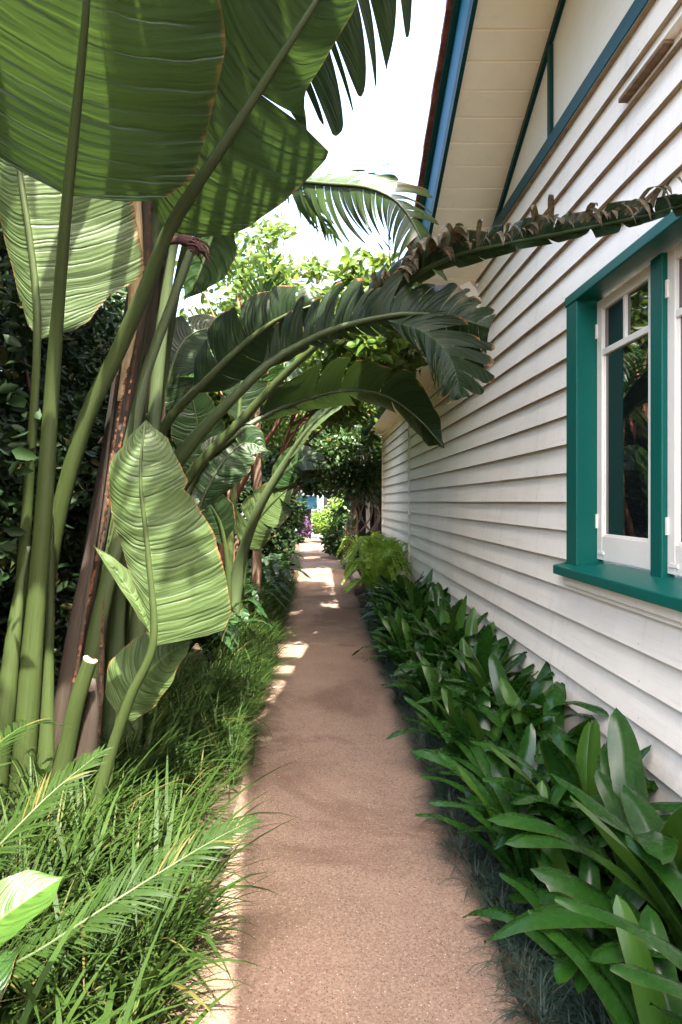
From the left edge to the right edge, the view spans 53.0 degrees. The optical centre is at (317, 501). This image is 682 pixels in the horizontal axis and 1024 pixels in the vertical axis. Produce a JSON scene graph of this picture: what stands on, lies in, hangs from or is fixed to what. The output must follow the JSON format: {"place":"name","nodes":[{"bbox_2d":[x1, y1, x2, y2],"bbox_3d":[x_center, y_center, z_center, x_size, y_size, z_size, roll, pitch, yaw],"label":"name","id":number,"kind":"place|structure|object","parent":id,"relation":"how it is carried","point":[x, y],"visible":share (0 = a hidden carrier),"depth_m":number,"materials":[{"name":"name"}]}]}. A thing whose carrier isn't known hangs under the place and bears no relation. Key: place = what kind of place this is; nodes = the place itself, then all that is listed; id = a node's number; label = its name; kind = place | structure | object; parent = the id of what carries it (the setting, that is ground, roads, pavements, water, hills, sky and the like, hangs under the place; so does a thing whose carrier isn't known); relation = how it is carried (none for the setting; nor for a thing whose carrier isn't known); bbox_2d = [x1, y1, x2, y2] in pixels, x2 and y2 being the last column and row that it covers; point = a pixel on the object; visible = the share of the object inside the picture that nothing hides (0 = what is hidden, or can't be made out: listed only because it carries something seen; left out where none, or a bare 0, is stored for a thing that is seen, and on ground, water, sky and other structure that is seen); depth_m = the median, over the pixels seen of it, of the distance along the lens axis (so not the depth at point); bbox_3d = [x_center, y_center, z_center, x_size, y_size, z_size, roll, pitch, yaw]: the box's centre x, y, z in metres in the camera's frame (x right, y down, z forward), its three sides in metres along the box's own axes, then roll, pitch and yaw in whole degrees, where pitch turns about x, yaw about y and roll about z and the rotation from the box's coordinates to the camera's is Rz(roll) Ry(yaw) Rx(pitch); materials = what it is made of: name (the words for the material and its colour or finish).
{"place":"outdoors","nodes":[
{"label":"outdoors","id":0,"kind":"place"},
{"bbox_2d":[186,247,352,606],"bbox_3d":[-0.766,-0.768,8.421,2.477,4.536,2.336,0,0,0],"label":"tree","id":1,"kind":"object","parent":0,"point":[256,575],"visible":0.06,"depth_m":8.26,"materials":[{"name":"green plant"}]},
{"bbox_2d":[118,0,514,508],"label":"sky","id":2,"kind":"structure","parent":0,"point":[387,124],"materials":[{"name":"white"}]},
{"bbox_2d":[0,509,678,1023],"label":"ground","id":3,"kind":"structure","parent":0,"point":[360,595],"depth_m":2.93,"materials":[{"name":"soil"}]},
{"bbox_2d":[0,870,64,1000],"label":"ginger plant","id":4,"kind":"object","parent":3,"relation":"on","point":[26,896],"visible":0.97,"depth_m":1.45,"materials":[{"name":"green plant"}]},
{"bbox_2d":[0,224,65,587],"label":"evergreen shrub","id":5,"kind":"object","parent":3,"relation":"on","point":[20,452],"visible":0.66,"depth_m":3.36,"materials":[{"name":"green plant"}]},
{"bbox_2d":[0,222,99,695],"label":"evergreen shrub","id":6,"kind":"object","parent":3,"relation":"on","point":[10,487],"visible":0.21,"depth_m":4.44,"materials":[{"name":"green plant"}]},
{"bbox_2d":[0,221,124,421],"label":"shade tree","id":7,"kind":"object","parent":3,"relation":"on","point":[4,288],"visible":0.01,"depth_m":6.72,"materials":[{"name":"green plant"}]},
{"bbox_2d":[1,285,128,602],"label":"shade tree","id":8,"kind":"object","parent":3,"relation":"on","point":[122,292],"depth_m":9.37,"materials":[{"name":"green plant"}]},
{"bbox_2d":[0,254,147,685],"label":"evergreen shrub","id":9,"kind":"object","parent":3,"relation":"on","point":[72,343],"visible":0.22,"depth_m":5.49,"materials":[{"name":"green plant"}]},
{"bbox_2d":[1,811,157,1023],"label":"flax lily","id":10,"kind":"object","parent":3,"relation":"on","point":[8,1015],"visible":0.42,"depth_m":1.94,"materials":[{"name":"green plant"}]},
{"bbox_2d":[2,295,178,639],"bbox_3d":[-2.412,-0.360,7.158,2.206,3.829,2.420,0,0,0],"label":"evergreen shrub","id":11,"kind":"object","parent":3,"relation":"on","point":[98,338],"visible":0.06,"depth_m":6.86,"materials":[{"name":"green plant"}]},
{"bbox_2d":[0,718,187,869],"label":"flax lily","id":12,"kind":"object","parent":3,"relation":"on","point":[132,770],"visible":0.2,"depth_m":2.85,"materials":[{"name":"green plant"}]},
{"bbox_2d":[18,882,198,1023],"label":"flax lily","id":13,"kind":"object","parent":3,"relation":"on","point":[36,990],"visible":0.93,"depth_m":1.64,"materials":[{"name":"green plant"}]},
{"bbox_2d":[0,824,235,1023],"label":"flax lily","id":14,"kind":"object","parent":3,"relation":"on","point":[108,972],"visible":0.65,"depth_m":1.86,"materials":[{"name":"green plant"}]},
{"bbox_2d":[0,718,265,1000],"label":"young palm","id":15,"kind":"object","parent":3,"relation":"on","point":[74,776],"visible":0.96,"depth_m":1.89,"materials":[{"name":"green plant"}]},
{"bbox_2d":[40,300,226,547],"bbox_3d":[-2.197,-0.444,8.519,2.287,4.002,2.559,0,0,0],"label":"evergreen shrub","id":16,"kind":"object","parent":3,"relation":"on","point":[96,366],"depth_m":8.19,"materials":[{"name":"green plant"}]},
{"bbox_2d":[15,777,258,989],"bbox_3d":[-0.682,1.280,2.259,0.760,0.429,1.094,0,0,-34],"label":"flax lily","id":17,"kind":"object","parent":3,"relation":"on","point":[96,837],"visible":0.45,"depth_m":2.40,"materials":[{"name":"green plant"}]},
{"bbox_2d":[18,798,277,1023],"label":"flax lily","id":18,"kind":"object","parent":3,"relation":"on","point":[161,965],"visible":0.72,"depth_m":2.03,"materials":[{"name":"green plant"}]},
{"bbox_2d":[54,895,246,1023],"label":"flax lily","id":19,"kind":"object","parent":3,"relation":"on","point":[109,1006],"visible":0.94,"depth_m":1.64,"materials":[{"name":"green plant"}]},
{"bbox_2d":[0,561,306,1023],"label":"border grass","id":20,"kind":"structure","parent":3,"relation":"on","point":[217,687],"depth_m":2.86,"materials":[{"name":"green plant"}]},
{"bbox_2d":[42,741,305,918],"bbox_3d":[-0.534,1.250,2.652,0.775,0.488,0.945,0,0,27],"label":"flax lily","id":21,"kind":"object","parent":3,"relation":"on","point":[168,801],"visible":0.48,"depth_m":2.81,"materials":[{"name":"green plant"}]},
{"bbox_2d":[53,768,296,986],"bbox_3d":[-0.511,1.288,2.282,0.911,0.412,1.051,0,0,0],"label":"flax lily","id":22,"kind":"object","parent":3,"relation":"on","point":[167,835],"visible":0.46,"depth_m":2.41,"materials":[{"name":"green plant"}]},
{"bbox_2d":[97,696,252,811],"bbox_3d":[-0.678,1.264,3.327,0.731,0.460,1.178,0,0,10],"label":"flax lily","id":23,"kind":"object","parent":3,"relation":"on","point":[166,737],"visible":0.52,"depth_m":3.42,"materials":[{"name":"green plant"}]},
{"bbox_2d":[0,0,356,842],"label":"bird of paradise plant","id":24,"kind":"object","parent":3,"relation":"on","point":[140,140],"visible":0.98,"depth_m":2.80,"materials":[{"name":"green plant"}]},
{"bbox_2d":[186,608,243,660],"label":"fern","id":25,"kind":"object","parent":3,"relation":"on","point":[228,635],"visible":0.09,"depth_m":5.85,"materials":[{"name":"green plant"}]},
{"bbox_2d":[179,306,264,495],"bbox_3d":[-1.699,-0.562,9.581,2.461,4.231,2.032,0,0,41],"label":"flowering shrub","id":26,"kind":"object","parent":3,"relation":"on","point":[226,418],"visible":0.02,"depth_m":9.06,"materials":[{"name":"green plant"}]},
{"bbox_2d":[216,452,251,546],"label":"evergreen shrub","id":27,"kind":"object","parent":3,"relation":"on","point":[242,492],"depth_m":12.12,"materials":[{"name":"green plant"}]},
{"bbox_2d":[196,597,279,661],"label":"fern","id":28,"kind":"object","parent":3,"relation":"on","point":[233,619],"visible":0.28,"depth_m":6.22,"materials":[{"name":"green plant"}]},
{"bbox_2d":[175,213,333,562],"bbox_3d":[-0.909,-1.096,9.120,2.319,5.299,2.421,0,0,-24],"label":"slender tree","id":29,"kind":"object","parent":3,"relation":"on","point":[312,268],"visible":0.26,"depth_m":8.82,"materials":[{"name":"green plant"}]},
{"bbox_2d":[171,356,350,622],"bbox_3d":[-0.510,-0.067,6.705,2.006,3.420,0.900,0,0,22],"label":"bird of paradise plant","id":30,"kind":"object","parent":3,"relation":"on","point":[225,518],"visible":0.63,"depth_m":6.83,"materials":[{"name":"green plant"}]},
{"bbox_2d":[235,587,287,623],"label":"fern","id":31,"kind":"object","parent":3,"relation":"on","point":[244,612],"visible":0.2,"depth_m":7.34,"materials":[{"name":"green plant"}]},
{"bbox_2d":[245,581,290,607],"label":"fern","id":32,"kind":"object","parent":3,"relation":"on","point":[252,586],"visible":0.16,"depth_m":8.31,"materials":[{"name":"green plant"}]},
{"bbox_2d":[245,566,291,593],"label":"fern","id":33,"kind":"object","parent":3,"relation":"on","point":[265,577],"visible":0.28,"depth_m":9.46,"materials":[{"name":"green plant"}]},
{"bbox_2d":[236,461,304,575],"bbox_3d":[-0.968,0.366,13.930,1.481,2.452,3.891,0,0,0],"label":"shrub","id":34,"kind":"object","parent":3,"relation":"on","point":[279,541],"visible":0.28,"depth_m":12.92,"materials":[{"name":"green plant"}]},
{"bbox_2d":[219,292,326,555],"bbox_3d":[-1.067,-1.240,12.959,3.157,5.584,2.760,0,0,0],"label":"garden tree","id":35,"kind":"object","parent":3,"relation":"on","point":[282,426],"visible":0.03,"depth_m":12.90,"materials":[{"name":"green plant"}]},
{"bbox_2d":[250,550,306,571],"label":"fern","id":36,"kind":"object","parent":3,"relation":"on","point":[295,560],"visible":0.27,"depth_m":12.25,"materials":[{"name":"green plant"}]},
{"bbox_2d":[248,470,308,538],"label":"shrub","id":37,"kind":"object","parent":3,"relation":"on","point":[299,508],"visible":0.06,"depth_m":18.63,"materials":[{"name":"green plant"}]},
{"bbox_2d":[247,553,310,580],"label":"fern","id":38,"kind":"object","parent":3,"relation":"on","point":[277,563],"visible":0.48,"depth_m":10.85,"materials":[{"name":"green plant"}]},
{"bbox_2d":[241,478,322,537],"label":"garden building","id":39,"kind":"structure","parent":3,"relation":"on","point":[316,503],"depth_m":28.93,"materials":[{"name":"paint"}]},
{"bbox_2d":[296,509,310,536],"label":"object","id":40,"kind":"structure","parent":39,"relation":"in","point":[308,513],"depth_m":29.44,"materials":[{"name":"purple plant"}]},
{"bbox_2d":[149,164,447,436],"bbox_3d":[-1.171,-0.839,4.946,3.309,4.679,3.390,0,0,-14],"label":"palm tree","id":41,"kind":"object","parent":3,"relation":"on","point":[310,203],"visible":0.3,"depth_m":4.16,"materials":[{"name":"green plant"}]},
{"bbox_2d":[296,516,314,538],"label":"shrub","id":42,"kind":"object","parent":3,"relation":"on","point":[308,527],"visible":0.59,"depth_m":24.30,"materials":[{"name":"purple plant"}]},
{"bbox_2d":[261,415,380,501],"bbox_3d":[-0.190,-0.345,15.678,3.290,3.807,4.331,0,0,0],"label":"canopy tree","id":43,"kind":"object","parent":3,"relation":"on","point":[333,451],"visible":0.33,"depth_m":14.22,"materials":[{"name":"green plant"}]},
{"bbox_2d":[218,245,430,567],"bbox_3d":[0.446,-0.399,8.423,2.747,3.908,5.558,0,0,-21],"label":"overhanging tree","id":44,"kind":"object","parent":3,"relation":"on","point":[389,352],"visible":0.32,"depth_m":6.50,"materials":[{"name":"green plant"}]},
{"bbox_2d":[310,494,346,535],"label":"shrub","id":45,"kind":"object","parent":3,"relation":"on","point":[319,521],"visible":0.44,"depth_m":24.53,"materials":[{"name":"green plant"}]},
{"bbox_2d":[313,475,355,502],"bbox_3d":[0.940,-0.534,18.565,3.440,4.174,2.926,0,0,0],"label":"canopy tree","id":46,"kind":"object","parent":3,"relation":"on","point":[329,492],"depth_m":18.49,"materials":[{"name":"green plant"}]},
{"bbox_2d":[319,506,355,558],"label":"shrub","id":47,"kind":"object","parent":3,"relation":"on","point":[331,540],"visible":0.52,"depth_m":17.74,"materials":[{"name":"green plant"}]},
{"bbox_2d":[329,488,355,510],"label":"boundary tree","id":48,"kind":"object","parent":3,"relation":"on","point":[349,504],"depth_m":44.40,"materials":[{"name":"green plant"}]},
{"bbox_2d":[321,424,381,552],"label":"climbing vine","id":49,"kind":"object","parent":3,"relation":"on","point":[366,473],"visible":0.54,"depth_m":15.15,"materials":[{"name":"green plant"}]},
{"bbox_2d":[343,555,361,585],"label":"kerb","id":50,"kind":"structure","parent":3,"relation":"on","point":[355,575],"depth_m":12.73,"materials":[{"name":"stone"}]},
{"bbox_2d":[342,531,380,562],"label":"ferny shrub","id":51,"kind":"object","parent":3,"relation":"on","point":[372,535],"visible":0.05,"depth_m":12.34,"materials":[{"name":"green plant"}]},
{"bbox_2d":[345,531,380,572],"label":"shrub","id":52,"kind":"object","parent":3,"relation":"on","point":[368,533],"visible":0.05,"depth_m":14.50,"materials":[{"name":"green plant"}]},
{"bbox_2d":[334,534,396,578],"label":"ferny shrub","id":53,"kind":"object","parent":3,"relation":"on","point":[359,552],"visible":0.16,"depth_m":11.52,"materials":[{"name":"green plant"}]},
{"bbox_2d":[356,453,381,536],"bbox_3d":[1.950,0.050,15.625,2.100,2.900,0.150,0,0,0],"label":"trellis","id":54,"kind":"object","parent":3,"relation":"on","point":[366,514],"visible":0.07,"depth_m":15.64,"materials":[{"name":"brown wood"}]},
{"bbox_2d":[338,533,410,584],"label":"ferny shrub","id":55,"kind":"object","parent":3,"relation":"on","point":[384,545],"visible":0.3,"depth_m":10.32,"materials":[{"name":"green plant"}]},
{"bbox_2d":[341,546,414,598],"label":"ferny shrub","id":56,"kind":"object","parent":3,"relation":"on","point":[379,565],"visible":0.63,"depth_m":9.61,"materials":[{"name":"green plant"}]},
{"bbox_2d":[366,599,395,632],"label":"clivia","id":57,"kind":"object","parent":3,"relation":"on","point":[375,607],"visible":0.17,"depth_m":7.78,"materials":[{"name":"green plant"}]},
{"bbox_2d":[358,585,405,615],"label":"clivia","id":58,"kind":"object","parent":3,"relation":"on","point":[369,599],"visible":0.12,"depth_m":8.41,"materials":[{"name":"green plant"}]},
{"bbox_2d":[358,583,408,616],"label":"clivia","id":59,"kind":"object","parent":3,"relation":"on","point":[373,589],"visible":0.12,"depth_m":8.16,"materials":[{"name":"green plant"}]},
{"bbox_2d":[364,601,403,636],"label":"clivia","id":60,"kind":"object","parent":3,"relation":"on","point":[388,606],"visible":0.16,"depth_m":7.25,"materials":[{"name":"green plant"}]},
{"bbox_2d":[352,607,423,655],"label":"clivia","id":61,"kind":"object","parent":3,"relation":"on","point":[388,626],"visible":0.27,"depth_m":6.19,"materials":[{"name":"green plant"}]},
{"bbox_2d":[360,574,423,594],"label":"clivia","id":62,"kind":"object","parent":3,"relation":"on","point":[382,581],"visible":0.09,"depth_m":8.99,"materials":[{"name":"green plant"}]},
{"bbox_2d":[365,571,423,599],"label":"clivia","id":63,"kind":"object","parent":3,"relation":"on","point":[400,582],"visible":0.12,"depth_m":8.26,"materials":[{"name":"green plant"}]},
{"bbox_2d":[369,607,419,646],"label":"clivia","id":64,"kind":"object","parent":3,"relation":"on","point":[398,610],"visible":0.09,"depth_m":6.87,"materials":[{"name":"green plant"}]},
{"bbox_2d":[357,579,447,620],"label":"clivia","id":65,"kind":"object","parent":3,"relation":"on","point":[388,599],"visible":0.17,"depth_m":7.48,"materials":[{"name":"green plant"}]},
{"bbox_2d":[125,0,681,718],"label":"bird of paradise plant","id":66,"kind":"object","parent":3,"relation":"on","point":[445,336],"visible":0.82,"depth_m":3.77,"materials":[{"name":"green plant"}]},
{"bbox_2d":[376,569,432,608],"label":"clivia","id":67,"kind":"object","parent":3,"relation":"on","point":[428,578],"visible":0.09,"depth_m":7.94,"materials":[{"name":"green plant"}]},
{"bbox_2d":[365,614,447,673],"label":"clivia","id":68,"kind":"object","parent":3,"relation":"on","point":[408,636],"visible":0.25,"depth_m":5.87,"materials":[{"name":"green plant"}]},
{"bbox_2d":[376,575,450,619],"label":"clivia","id":69,"kind":"object","parent":3,"relation":"on","point":[415,597],"visible":0.22,"depth_m":7.05,"materials":[{"name":"green plant"}]},
{"bbox_2d":[369,582,468,636],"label":"clivia","id":70,"kind":"object","parent":3,"relation":"on","point":[436,592],"visible":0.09,"depth_m":6.82,"materials":[{"name":"green plant"}]},
{"bbox_2d":[382,654,456,708],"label":"clivia","id":71,"kind":"object","parent":3,"relation":"on","point":[418,682],"visible":0.4,"depth_m":4.77,"materials":[{"name":"green plant"}]},
{"bbox_2d":[388,629,467,676],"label":"clivia","id":72,"kind":"object","parent":3,"relation":"on","point":[431,646],"visible":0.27,"depth_m":5.29,"materials":[{"name":"green plant"}]},
{"bbox_2d":[381,656,475,729],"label":"clivia","id":73,"kind":"object","parent":3,"relation":"on","point":[436,712],"visible":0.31,"depth_m":4.35,"materials":[{"name":"green plant"}]},
{"bbox_2d":[401,595,462,643],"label":"clivia","id":74,"kind":"object","parent":3,"relation":"on","point":[431,615],"visible":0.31,"depth_m":5.91,"materials":[{"name":"green plant"}]},
{"bbox_2d":[393,607,509,675],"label":"clivia","id":75,"kind":"object","parent":3,"relation":"on","point":[471,627],"visible":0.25,"depth_m":5.16,"materials":[{"name":"green plant"}]},
{"bbox_2d":[409,595,496,652],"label":"clivia","id":76,"kind":"object","parent":3,"relation":"on","point":[457,633],"visible":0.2,"depth_m":5.70,"materials":[{"name":"green plant"}]},
{"bbox_2d":[385,684,531,767],"bbox_3d":[0.816,1.248,3.768,0.894,0.493,0.685,0,0,0],"label":"clivia","id":77,"kind":"object","parent":3,"relation":"on","point":[449,713],"visible":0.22,"depth_m":3.79,"materials":[{"name":"green plant"}]},
{"bbox_2d":[425,624,526,693],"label":"clivia","id":78,"kind":"object","parent":3,"relation":"on","point":[485,646],"visible":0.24,"depth_m":4.53,"materials":[{"name":"green plant"}]},
{"bbox_2d":[404,685,562,788],"bbox_3d":[0.794,1.222,3.398,0.869,0.538,0.794,0,0,42],"label":"clivia","id":79,"kind":"object","parent":3,"relation":"on","point":[470,723],"visible":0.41,"depth_m":3.44,"materials":[{"name":"green plant"}]},
{"bbox_2d":[356,609,611,1023],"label":"mondo grass","id":80,"kind":"structure","parent":3,"relation":"on","point":[505,889],"depth_m":2.48,"materials":[{"name":"green plant"}]},
{"bbox_2d":[416,644,554,727],"bbox_3d":[1.133,1.179,4.248,0.990,0.623,0.874,0,0,13],"label":"clivia","id":81,"kind":"object","parent":3,"relation":"on","point":[519,683],"visible":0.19,"depth_m":4.22,"materials":[{"name":"green plant"}]},
{"bbox_2d":[410,723,579,811],"bbox_3d":[0.846,1.251,3.088,0.812,0.474,0.786,0,0,-21],"label":"clivia","id":82,"kind":"object","parent":3,"relation":"on","point":[481,763],"visible":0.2,"depth_m":3.11,"materials":[{"name":"green plant"}]},
{"bbox_2d":[361,0,681,822],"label":"weatherboard house","id":83,"kind":"structure","parent":3,"relation":"on","point":[533,506],"depth_m":3.79,"materials":[{"name":"painted wood"},{"name":"glass"}]},
{"bbox_2d":[553,211,681,622],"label":"window","id":84,"kind":"structure","parent":83,"relation":"in","point":[624,323],"depth_m":3.22,"materials":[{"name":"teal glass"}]},
{"bbox_2d":[444,652,608,741],"bbox_3d":[1.115,1.184,3.730,0.840,0.606,1.339,0,0,10],"label":"clivia","id":85,"kind":"object","parent":3,"relation":"on","point":[533,708],"visible":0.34,"depth_m":3.67,"materials":[{"name":"green plant"}]},
{"bbox_2d":[415,752,641,913],"bbox_3d":[0.822,1.242,2.641,0.899,0.492,0.756,0,0,31],"label":"clivia","id":86,"kind":"object","parent":3,"relation":"on","point":[518,862],"visible":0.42,"depth_m":2.58,"materials":[{"name":"green plant"}]},
{"bbox_2d":[477,677,655,814],"bbox_3d":[1.187,1.213,3.337,0.768,0.556,1.248,0,0,0],"label":"clivia","id":87,"kind":"object","parent":3,"relation":"on","point":[554,695],"visible":0.17,"depth_m":3.50,"materials":[{"name":"green plant"}]},
{"bbox_2d":[454,707,681,932],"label":"clivia","id":88,"kind":"object","parent":3,"relation":"on","point":[619,762],"visible":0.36,"depth_m":2.44,"materials":[{"name":"green plant"}]},
{"bbox_2d":[463,819,677,994],"bbox_3d":[0.893,1.311,2.093,0.672,0.357,0.799,0,0,-10],"label":"clivia","id":89,"kind":"object","parent":3,"relation":"on","point":[566,968],"visible":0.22,"depth_m":2.19,"materials":[{"name":"green plant"}]},
{"bbox_2d":[470,719,681,854],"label":"clivia","id":90,"kind":"object","parent":3,"relation":"on","point":[561,757],"visible":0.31,"depth_m":2.69,"materials":[{"name":"green plant"}]},
{"bbox_2d":[484,773,681,982],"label":"clivia","id":91,"kind":"object","parent":3,"relation":"on","point":[642,815],"visible":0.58,"depth_m":1.98,"materials":[{"name":"green plant"}]},
{"bbox_2d":[528,892,681,1023],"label":"clivia","id":92,"kind":"object","parent":3,"relation":"on","point":[623,1001],"visible":0.73,"depth_m":1.73,"materials":[{"name":"green plant"}]},
{"bbox_2d":[555,835,681,1023],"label":"clivia","id":93,"kind":"object","parent":3,"relation":"on","point":[669,875],"visible":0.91,"depth_m":1.54,"materials":[{"name":"green plant"}]},
{"bbox_2d":[184,537,528,1023],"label":"path","id":94,"kind":"structure","parent":0,"point":[357,921],"depth_m":2.73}
]}

